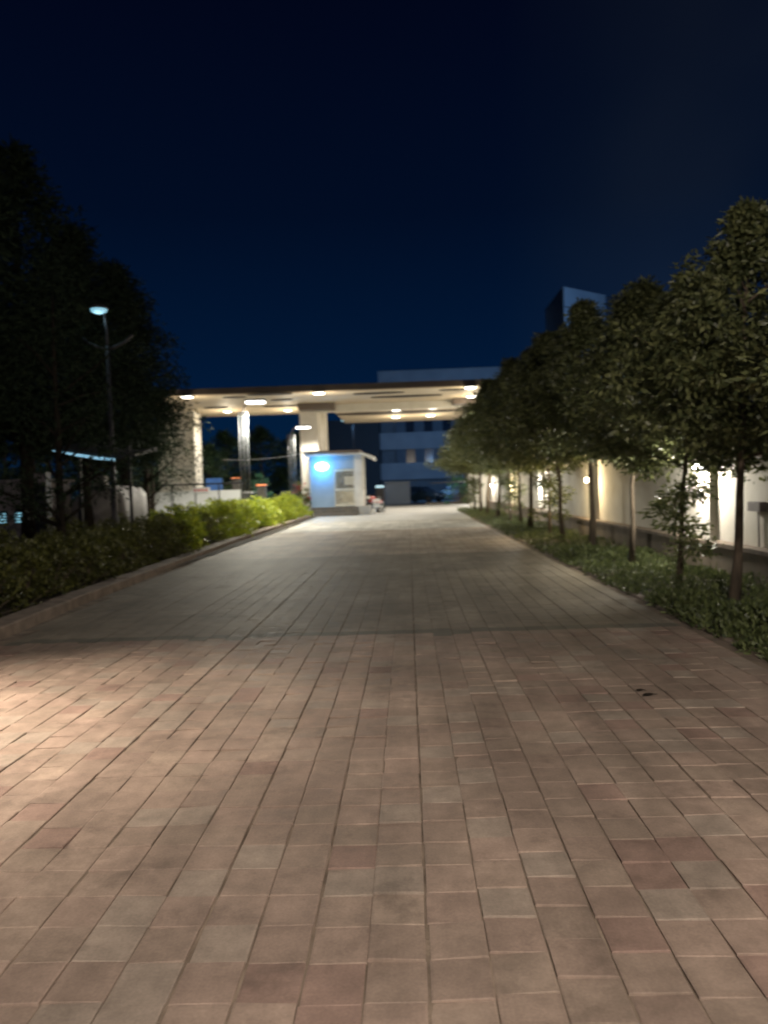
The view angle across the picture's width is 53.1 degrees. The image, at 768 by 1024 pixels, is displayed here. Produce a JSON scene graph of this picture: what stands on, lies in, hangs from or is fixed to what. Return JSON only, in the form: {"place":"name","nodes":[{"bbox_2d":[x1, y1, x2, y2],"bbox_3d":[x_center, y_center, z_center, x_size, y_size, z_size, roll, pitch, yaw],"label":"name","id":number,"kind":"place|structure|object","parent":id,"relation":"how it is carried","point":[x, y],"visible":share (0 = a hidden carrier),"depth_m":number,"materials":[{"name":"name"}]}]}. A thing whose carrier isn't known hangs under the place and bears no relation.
{"place":"outdoors","nodes":[
{"label":"outdoors","id":0,"kind":"place"},
{"bbox_2d":[0,523,299,617],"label":"border soil","id":1,"kind":"structure","parent":0,"point":[47,598],"depth_m":14.39,"materials":[{"name":"brown soil"}]},
{"bbox_2d":[0,555,34,617],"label":"border shrub","id":2,"kind":"object","parent":1,"relation":"on","point":[16,588],"visible":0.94,"depth_m":9.94,"materials":[{"name":"green plant"}]},
{"bbox_2d":[0,516,53,591],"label":"border shrub","id":3,"kind":"object","parent":1,"relation":"on","point":[4,536],"visible":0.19,"depth_m":12.81,"materials":[{"name":"green plant"}]},
{"bbox_2d":[0,537,73,611],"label":"border shrub","id":4,"kind":"object","parent":1,"relation":"on","point":[37,560],"visible":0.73,"depth_m":10.76,"materials":[{"name":"green plant"}]},
{"bbox_2d":[3,529,82,575],"bbox_3d":[-6.415,0.848,14.512,1.514,1.043,1.533,-2,2,-15],"label":"border shrub","id":5,"kind":"object","parent":1,"relation":"on","point":[44,538],"visible":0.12,"depth_m":14.36,"materials":[{"name":"green plant"}]},
{"bbox_2d":[34,472,52,563],"bbox_3d":[-7.465,0.176,16.874,0.260,2.109,0.262,-2,2,2],"label":"electric cabinet","id":6,"kind":"object","parent":1,"relation":"on","point":[40,525],"visible":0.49,"depth_m":16.76,"materials":[{"name":"metal"}]},
{"bbox_2d":[1,537,98,598],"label":"border shrub","id":7,"kind":"object","parent":1,"relation":"on","point":[47,547],"visible":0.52,"depth_m":11.92,"materials":[{"name":"green plant"}]},
{"bbox_2d":[31,514,120,564],"bbox_3d":[-6.696,0.631,16.351,1.714,1.301,1.690,-1,2,33],"label":"border shrub","id":8,"kind":"object","parent":1,"relation":"on","point":[75,531],"visible":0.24,"depth_m":16.13,"materials":[{"name":"green plant"}]},
{"bbox_2d":[33,529,122,587],"bbox_3d":[-5.182,0.831,12.951,1.608,1.108,1.627,-1,2,31],"label":"border shrub","id":9,"kind":"object","parent":1,"relation":"on","point":[93,547],"visible":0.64,"depth_m":12.83,"materials":[{"name":"green plant"}]},
{"bbox_2d":[0,258,162,538],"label":"tall tree","id":10,"kind":"object","parent":1,"relation":"on","point":[58,514],"visible":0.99,"depth_m":15.60,"materials":[{"name":"green plant"}]},
{"bbox_2d":[53,442,156,529],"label":"shade roof","id":11,"kind":"structure","parent":1,"relation":"on","point":[72,449],"depth_m":18.24,"materials":[{"name":"metal"}]},
{"bbox_2d":[69,525,142,580],"bbox_3d":[-5.084,0.765,14.015,1.377,1.060,1.397,-1,2,34],"label":"border shrub","id":12,"kind":"object","parent":1,"relation":"on","point":[104,536],"visible":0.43,"depth_m":13.96,"materials":[{"name":"green plant"}]},
{"bbox_2d":[82,304,133,557],"bbox_3d":[-6.454,-1.862,18.157,1.276,6.068,0.440,-2,2,2],"label":"curved arm lamp post","id":13,"kind":"object","parent":1,"relation":"on","point":[98,308],"visible":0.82,"depth_m":18.08,"materials":[{"name":"paint"}]},
{"bbox_2d":[90,518,126,557],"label":"border shrub","id":14,"kind":"object","parent":1,"relation":"on","point":[103,524],"visible":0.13,"depth_m":17.93,"materials":[{"name":"green plant"}]},
{"bbox_2d":[92,511,142,545],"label":"border shrub","id":15,"kind":"object","parent":1,"relation":"on","point":[123,519],"visible":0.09,"depth_m":19.66,"materials":[{"name":"green plant"}]},
{"bbox_2d":[79,522,161,572],"bbox_3d":[-5.226,0.752,15.083,1.669,1.136,1.649,-2,2,-16],"label":"border shrub","id":16,"kind":"object","parent":1,"relation":"on","point":[129,540],"visible":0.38,"depth_m":14.99,"materials":[{"name":"green plant"}]},
{"bbox_2d":[113,525,169,566],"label":"border shrub","id":17,"kind":"object","parent":1,"relation":"on","point":[153,538],"visible":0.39,"depth_m":16.01,"materials":[{"name":"green plant"}]},
{"bbox_2d":[118,513,194,560],"bbox_3d":[-5.185,0.641,17.103,1.824,1.241,1.802,-1,2,16],"label":"border shrub","id":18,"kind":"object","parent":1,"relation":"on","point":[152,526],"visible":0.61,"depth_m":17.06,"materials":[{"name":"green plant"}]},
{"bbox_2d":[132,513,199,556],"bbox_3d":[-5.327,0.616,18.161,1.786,1.230,1.808,-3,2,-33],"label":"border shrub","id":19,"kind":"object","parent":1,"relation":"on","point":[183,526],"visible":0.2,"depth_m":18.24,"materials":[{"name":"green plant"}]},
{"bbox_2d":[148,503,208,552],"bbox_3d":[-5.364,0.460,19.210,2.039,1.440,1.803,-2,2,0],"label":"border shrub","id":20,"kind":"object","parent":1,"relation":"on","point":[180,516],"visible":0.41,"depth_m":19.11,"materials":[{"name":"green plant"}]},
{"bbox_2d":[171,511,215,549],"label":"border shrub","id":21,"kind":"object","parent":1,"relation":"on","point":[201,524],"visible":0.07,"depth_m":20.41,"materials":[{"name":"green plant"}]},
{"bbox_2d":[186,501,212,513],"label":"border shrub","id":22,"kind":"object","parent":1,"relation":"on","point":[191,502],"visible":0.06,"depth_m":26.46,"materials":[{"name":"green plant"}]},
{"bbox_2d":[190,512,226,545],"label":"border shrub","id":23,"kind":"object","parent":1,"relation":"on","point":[209,525],"visible":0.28,"depth_m":21.55,"materials":[{"name":"green plant"}]},
{"bbox_2d":[185,506,231,541],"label":"border shrub","id":24,"kind":"object","parent":1,"relation":"on","point":[214,514],"visible":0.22,"depth_m":22.90,"materials":[{"name":"green plant"}]},
{"bbox_2d":[202,497,254,537],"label":"border shrub","id":25,"kind":"object","parent":1,"relation":"on","point":[222,511],"visible":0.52,"depth_m":24.24,"materials":[{"name":"green plant"}]},
{"bbox_2d":[206,498,255,535],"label":"border shrub","id":26,"kind":"object","parent":1,"relation":"on","point":[234,513],"visible":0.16,"depth_m":25.63,"materials":[{"name":"green plant"}]},
{"bbox_2d":[217,498,262,533],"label":"border shrub","id":27,"kind":"object","parent":1,"relation":"on","point":[246,507],"visible":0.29,"depth_m":26.95,"materials":[{"name":"green plant"}]},
{"bbox_2d":[239,506,263,531],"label":"border shrub","id":28,"kind":"object","parent":1,"relation":"on","point":[256,512],"visible":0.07,"depth_m":28.36,"materials":[{"name":"green plant"}]},
{"bbox_2d":[237,399,266,504],"bbox_3d":[-5.326,-1.929,31.133,1.263,5.227,0.400,-2,2,2],"label":"clustered lamp post","id":29,"kind":"object","parent":1,"relation":"on","point":[255,401],"visible":0.73,"depth_m":31.10,"materials":[{"name":"metal"}]},
{"bbox_2d":[239,498,277,528],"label":"border shrub","id":30,"kind":"object","parent":1,"relation":"on","point":[261,509],"visible":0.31,"depth_m":29.70,"materials":[{"name":"green plant"}]},
{"bbox_2d":[251,494,287,527],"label":"border shrub","id":31,"kind":"object","parent":1,"relation":"on","point":[278,513],"visible":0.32,"depth_m":31.18,"materials":[{"name":"green plant"}]},
{"bbox_2d":[264,499,286,524],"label":"border shrub","id":32,"kind":"object","parent":1,"relation":"on","point":[273,505],"visible":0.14,"depth_m":33.67,"materials":[{"name":"green plant"}]},
{"bbox_2d":[270,490,302,501],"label":"parked car","id":33,"kind":"object","parent":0,"point":[276,493],"visible":0.02,"depth_m":55.84,"materials":[{"name":"paint"}]},
{"bbox_2d":[0,518,767,1023],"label":"path","id":34,"kind":"structure","parent":0,"point":[662,850],"depth_m":3.71,"materials":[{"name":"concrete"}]},
{"bbox_2d":[0,0,767,497],"label":"sky","id":35,"kind":"structure","parent":0,"point":[303,192],"materials":[{"name":"blue"}]},
{"bbox_2d":[301,503,470,522],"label":"forecourt","id":36,"kind":"structure","parent":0,"point":[421,512],"depth_m":40.72,"materials":[{"name":"concrete"}]},
{"bbox_2d":[139,482,243,515],"bbox_3d":[-9.715,-0.371,37.353,5.973,1.980,0.110,-2,2,2],"label":"white hoarding","id":37,"kind":"object","parent":36,"relation":"on","point":[198,498],"visible":0.26,"depth_m":37.30,"materials":[{"name":"paint"}]},
{"bbox_2d":[192,487,209,492],"bbox_3d":[-8.858,-1.061,37.220,0.840,0.260,0.036,-2,2,2],"label":"red marked sign","id":38,"kind":"object","parent":37,"relation":"attached to","point":[202,490],"visible":1,"depth_m":37.20,"materials":[{"name":"metal"}]},
{"bbox_2d":[206,478,222,490],"bbox_3d":[-8.767,-0.628,39.834,0.840,2.250,0.083,-2,2,2],"label":"blue sheet panel","id":39,"kind":"object","parent":36,"relation":"on","point":[213,480],"visible":0.43,"depth_m":39.77,"materials":[{"name":"metal"}]},
{"bbox_2d":[201,441,233,489],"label":"background tree","id":40,"kind":"object","parent":36,"relation":"on","point":[213,469],"visible":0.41,"depth_m":51.99,"materials":[{"name":"green plant"}]},
{"bbox_2d":[231,478,240,489],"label":"gate post","id":41,"kind":"object","parent":36,"relation":"on","point":[236,486],"visible":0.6,"depth_m":41.04,"materials":[{"name":"grey concrete"}]},
{"bbox_2d":[264,517,315,523],"bbox_3d":[-5.730,0.445,37.757,4.100,0.001,6.950,-2,2,2],"label":"planting bed","id":42,"kind":"object","parent":36,"relation":"on","point":[303,520],"visible":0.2,"depth_m":36.96,"materials":[{"name":"grey concrete"}]},
{"bbox_2d":[247,473,272,501],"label":"round shrub","id":43,"kind":"object","parent":42,"relation":"on","point":[264,481],"visible":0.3,"depth_m":41.21,"materials":[{"name":"green plant"}]},
{"bbox_2d":[256,484,266,499],"bbox_3d":[-6.137,-0.472,38.715,0.480,1.836,0.480,-2,2,2],"label":"gate post","id":44,"kind":"object","parent":42,"relation":"on","point":[261,489],"visible":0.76,"depth_m":38.50,"materials":[{"name":"grey concrete"}]},
{"bbox_2d":[271,497,297,521],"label":"border shrub","id":45,"kind":"object","parent":42,"relation":"on","point":[282,506],"visible":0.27,"depth_m":35.08,"materials":[{"name":"green plant"}]},
{"bbox_2d":[269,494,301,521],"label":"border shrub","id":46,"kind":"object","parent":42,"relation":"on","point":[288,504],"visible":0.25,"depth_m":36.36,"materials":[{"name":"green plant"}]},
{"bbox_2d":[272,491,303,518],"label":"border shrub","id":47,"kind":"object","parent":42,"relation":"on","point":[292,500],"visible":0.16,"depth_m":37.86,"materials":[{"name":"green plant"}]},
{"bbox_2d":[287,493,308,516],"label":"border shrub","id":48,"kind":"object","parent":42,"relation":"on","point":[303,510],"visible":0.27,"depth_m":39.08,"materials":[{"name":"green plant"}]},
{"bbox_2d":[287,493,312,517],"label":"border shrub","id":49,"kind":"object","parent":42,"relation":"on","point":[302,505],"visible":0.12,"depth_m":40.35,"materials":[{"name":"green plant"}]},
{"bbox_2d":[288,425,310,506],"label":"clustered lamp post","id":50,"kind":"object","parent":36,"relation":"on","point":[302,427],"visible":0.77,"depth_m":43.08,"materials":[{"name":"metal"}]},
{"bbox_2d":[289,480,311,509],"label":"flowering shrub","id":51,"kind":"object","parent":36,"relation":"on","point":[306,499],"visible":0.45,"depth_m":43.64,"materials":[{"name":"green plant"}]},
{"bbox_2d":[159,379,492,513],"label":"gate canopy","id":52,"kind":"object","parent":36,"relation":"on","point":[381,402],"visible":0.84,"depth_m":43.95,"materials":[{"name":"beige concrete"}]},
{"bbox_2d":[302,450,375,516],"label":"guard kiosk","id":53,"kind":"object","parent":36,"relation":"on","point":[338,487],"visible":0.98,"depth_m":43.07,"materials":[{"name":"paint"}]},
{"bbox_2d":[315,462,328,470],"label":"oval wall lamp","id":54,"kind":"object","parent":53,"relation":"attached to","point":[321,466],"visible":1,"depth_m":42.95,"materials":[{"name":"white paint"}]},
{"bbox_2d":[334,469,354,505],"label":"door","id":55,"kind":"structure","parent":53,"relation":"in","point":[341,489],"depth_m":43.10,"materials":[{"name":"beige metal"}]},
{"bbox_2d":[366,494,381,511],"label":"motorcycle","id":56,"kind":"object","parent":36,"relation":"on","point":[370,499],"visible":0.57,"depth_m":44.90,"materials":[{"name":"metal"}]},
{"bbox_2d":[372,499,383,514],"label":"plastic chair","id":57,"kind":"object","parent":36,"relation":"on","point":[376,500],"visible":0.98,"depth_m":42.77,"materials":[{"name":"white paint"}]},
{"bbox_2d":[376,485,384,511],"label":"control cabinet","id":58,"kind":"object","parent":36,"relation":"on","point":[379,490],"visible":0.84,"depth_m":46.32,"materials":[{"name":"metal"}]},
{"bbox_2d":[444,475,468,503],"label":"round shrub","id":59,"kind":"object","parent":36,"relation":"on","point":[457,485],"visible":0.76,"depth_m":59.77,"materials":[{"name":"green plant"}]},
{"bbox_2d":[366,499,459,505],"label":"road","id":60,"kind":"structure","parent":0,"point":[419,502],"depth_m":70.70,"materials":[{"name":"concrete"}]},
{"bbox_2d":[228,424,300,494],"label":"background tree","id":61,"kind":"object","parent":60,"relation":"on","point":[261,434],"visible":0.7,"depth_m":65.97,"materials":[{"name":"green plant"}]},
{"bbox_2d":[265,428,301,490],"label":"background tree","id":62,"kind":"object","parent":60,"relation":"on","point":[297,442],"visible":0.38,"depth_m":67.25,"materials":[{"name":"green plant"}]},
{"bbox_2d":[385,481,409,503],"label":"grey block wall","id":63,"kind":"structure","parent":60,"relation":"on","point":[397,492],"depth_m":67.97,"materials":[{"name":"grey concrete"}]},
{"bbox_2d":[410,486,445,501],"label":"parked car","id":64,"kind":"object","parent":60,"relation":"on","point":[426,493],"visible":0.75,"depth_m":70.09,"materials":[{"name":"paint"}]},
{"bbox_2d":[439,485,463,499],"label":"parked car","id":65,"kind":"object","parent":60,"relation":"on","point":[447,491],"visible":0.16,"depth_m":75.99,"materials":[{"name":"paint"}]},
{"bbox_2d":[545,286,605,351],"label":"square tower","id":66,"kind":"structure","parent":0,"point":[556,309],"depth_m":76.20,"materials":[{"name":"blue paint"}]},
{"bbox_2d":[464,510,767,653],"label":"bed soil","id":67,"kind":"structure","parent":0,"point":[649,591],"depth_m":11.03,"materials":[{"name":"brown soil"}]},
{"bbox_2d":[424,410,496,509],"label":"young tree","id":68,"kind":"object","parent":67,"relation":"on","point":[471,483],"visible":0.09,"depth_m":40.94,"materials":[{"name":"green plant"}]},
{"bbox_2d":[436,404,486,511],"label":"young tree","id":69,"kind":"object","parent":67,"relation":"on","point":[461,467],"visible":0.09,"depth_m":37.99,"materials":[{"name":"green plant"}]},
{"bbox_2d":[439,378,500,518],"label":"young tree","id":70,"kind":"object","parent":67,"relation":"on","point":[457,446],"visible":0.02,"depth_m":31.78,"materials":[{"name":"green plant"}]},
{"bbox_2d":[446,378,495,514],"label":"young tree","id":71,"kind":"object","parent":67,"relation":"on","point":[483,383],"visible":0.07,"depth_m":34.41,"materials":[{"name":"green plant"}]},
{"bbox_2d":[457,406,528,520],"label":"young tree","id":72,"kind":"object","parent":67,"relation":"on","point":[489,469],"visible":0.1,"depth_m":28.84,"materials":[{"name":"green plant"}]},
{"bbox_2d":[467,356,522,525],"bbox_3d":[4.596,-2.387,26.094,3.283,5.820,3.847,-2,2,-17],"label":"young tree","id":73,"kind":"object","parent":67,"relation":"on","point":[506,363],"visible":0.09,"depth_m":26.01,"materials":[{"name":"green plant"}]},
{"bbox_2d":[454,346,555,530],"bbox_3d":[4.282,-2.233,23.618,4.733,5.699,3.998,-3,2,-37],"label":"young tree","id":74,"kind":"object","parent":67,"relation":"on","point":[490,437],"visible":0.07,"depth_m":23.31,"materials":[{"name":"green plant"}]},
{"bbox_2d":[474,373,586,534],"bbox_3d":[4.482,-1.811,21.257,4.005,4.987,3.786,-3,2,-20],"label":"young tree","id":75,"kind":"object","parent":67,"relation":"on","point":[550,483],"visible":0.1,"depth_m":21.14,"materials":[{"name":"green plant"}]},
{"bbox_2d":[485,330,600,541],"bbox_3d":[4.268,-1.817,18.581,3.527,5.193,4.160,-2,2,-14],"label":"young tree","id":76,"kind":"object","parent":67,"relation":"on","point":[532,364],"visible":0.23,"depth_m":18.36,"materials":[{"name":"green plant"}]},
{"bbox_2d":[481,297,663,545],"bbox_3d":[3.986,-1.769,15.973,4.008,5.292,4.222,-3,2,-38],"label":"young tree","id":77,"kind":"object","parent":67,"relation":"on","point":[576,334],"visible":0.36,"depth_m":15.52,"materials":[{"name":"green plant"}]},
{"bbox_2d":[530,274,688,561],"bbox_3d":[4.247,-1.503,13.190,3.216,4.918,3.791,0,3,44],"label":"young tree","id":78,"kind":"object","parent":67,"relation":"on","point":[636,298],"visible":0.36,"depth_m":12.72,"materials":[{"name":"green plant"}]},
{"bbox_2d":[564,272,767,582],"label":"young tree","id":79,"kind":"object","parent":67,"relation":"on","point":[615,447],"visible":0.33,"depth_m":10.67,"materials":[{"name":"green plant"}]},
{"bbox_2d":[574,195,767,601],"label":"young tree","id":80,"kind":"object","parent":67,"relation":"on","point":[746,242],"visible":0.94,"depth_m":8.38,"materials":[{"name":"green plant"}]},
{"bbox_2d":[719,288,767,448],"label":"young tree","id":81,"kind":"object","parent":67,"relation":"on","point":[763,376],"visible":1,"depth_m":6.08,"materials":[{"name":"green plant"}]},
{"label":"ground","id":82,"kind":"structure","parent":0,"visible":0},
{"bbox_2d":[2,443,108,500],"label":"background tree","id":83,"kind":"object","parent":82,"relation":"on","point":[64,475],"visible":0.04,"depth_m":44.52,"materials":[{"name":"green plant"}]},
{"bbox_2d":[63,420,143,496],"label":"background tree","id":84,"kind":"object","parent":82,"relation":"on","point":[96,473],"visible":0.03,"depth_m":48.47,"materials":[{"name":"green plant"}]},
{"bbox_2d":[103,424,159,491],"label":"background tree","id":85,"kind":"object","parent":82,"relation":"on","point":[157,487],"visible":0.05,"depth_m":51.37,"materials":[{"name":"green plant"}]},
{"bbox_2d":[0,515,311,639],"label":"kerb","id":86,"kind":"structure","parent":82,"relation":"on","point":[19,621],"depth_m":11.45,"materials":[{"name":"concrete"}]},
{"bbox_2d":[203,427,267,490],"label":"background tree","id":87,"kind":"object","parent":82,"relation":"on","point":[226,439],"visible":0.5,"depth_m":59.89,"materials":[{"name":"green plant"}]},
{"bbox_2d":[327,366,502,500],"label":"office building","id":88,"kind":"structure","parent":82,"relation":"on","point":[401,450],"depth_m":89.66,"materials":[{"name":"blue concrete"}]},
{"bbox_2d":[405,421,413,431],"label":"window","id":89,"kind":"structure","parent":88,"relation":"in","point":[409,424],"depth_m":90.15,"materials":[{"name":"black glass"}]},
{"bbox_2d":[406,449,414,462],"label":"window","id":90,"kind":"structure","parent":88,"relation":"in","point":[410,452],"depth_m":90.26,"materials":[{"name":"grey glass"}]},
{"bbox_2d":[424,420,432,431],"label":"window","id":91,"kind":"structure","parent":88,"relation":"in","point":[428,427],"depth_m":90.08,"materials":[{"name":"black glass"}]},
{"bbox_2d":[425,448,433,461],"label":"window","id":92,"kind":"structure","parent":88,"relation":"in","point":[428,452],"depth_m":90.19,"materials":[{"name":"blue glass"}]},
{"bbox_2d":[442,420,450,430],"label":"window","id":93,"kind":"structure","parent":88,"relation":"in","point":[445,425],"depth_m":90.01,"materials":[{"name":"black glass"}]},
{"bbox_2d":[456,506,767,661],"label":"ground cover","id":94,"kind":"object","parent":82,"relation":"on","point":[663,569],"visible":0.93,"depth_m":10.47,"materials":[{"name":"green plant"}]},
{"bbox_2d":[460,511,766,661],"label":"edging","id":95,"kind":"object","parent":82,"relation":"on","point":[729,640],"visible":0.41,"depth_m":9.29,"materials":[{"name":"concrete"}]},
{"bbox_2d":[462,406,767,587],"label":"boundary wall","id":96,"kind":"structure","parent":82,"relation":"on","point":[612,496],"depth_m":14.98,"materials":[{"name":"paint"}]},
{"bbox_2d":[747,501,766,546],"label":"meter box","id":97,"kind":"object","parent":96,"relation":"attached to","point":[756,506],"visible":1,"depth_m":10.51,"materials":[{"name":"grey metal"}]},
{"label":"yard","id":98,"kind":"structure","parent":0,"visible":0},
{"bbox_2d":[0,479,74,546],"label":"pump cabin","id":99,"kind":"object","parent":98,"relation":"on","point":[10,526],"visible":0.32,"depth_m":21.35,"materials":[{"name":"metal"}]},
{"bbox_2d":[0,511,7,523],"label":"louvre window","id":100,"kind":"structure","parent":99,"relation":"in","point":[4,515],"depth_m":21.32,"materials":[{"name":"glass"}]},
{"bbox_2d":[0,177,81,453],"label":"tall tree","id":101,"kind":"object","parent":98,"relation":"on","point":[8,280],"visible":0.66,"depth_m":16.31,"materials":[{"name":"green plant"}]},
{"bbox_2d":[0,134,143,547],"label":"tall tree","id":102,"kind":"object","parent":98,"relation":"on","point":[16,167],"visible":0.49,"depth_m":19.45,"materials":[{"name":"green plant"}]},
{"bbox_2d":[0,219,189,538],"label":"tall tree","id":103,"kind":"object","parent":98,"relation":"on","point":[134,399],"visible":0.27,"depth_m":22.46,"materials":[{"name":"green plant"}]},
{"bbox_2d":[71,476,147,528],"bbox_3d":[-9.056,-0.077,25.154,2.148,2.181,2.700,-2,2,2],"label":"covered heap","id":104,"kind":"object","parent":98,"relation":"on","point":[102,509],"visible":0.4,"depth_m":23.89,"materials":[{"name":"white fabric"}]},
{"bbox_2d":[59,257,207,485],"bbox_3d":[-9.032,-3.856,26.185,5.590,9.719,5.313,-2,2,-5],"label":"tall tree","id":105,"kind":"object","parent":98,"relation":"on","point":[147,439],"visible":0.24,"depth_m":26.26,"materials":[{"name":"green plant"}]},
{"bbox_2d":[67,324,211,514],"bbox_3d":[-9.195,-3.339,30.013,4.862,8.440,5.065,0,2,39],"label":"tall tree","id":106,"kind":"object","parent":98,"relation":"on","point":[146,482],"visible":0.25,"depth_m":29.99,"materials":[{"name":"green plant"}]},
{"bbox_2d":[126,384,192,515],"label":"tall tree","id":107,"kind":"object","parent":98,"relation":"on","point":[152,499],"visible":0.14,"depth_m":33.66,"materials":[{"name":"green plant"}]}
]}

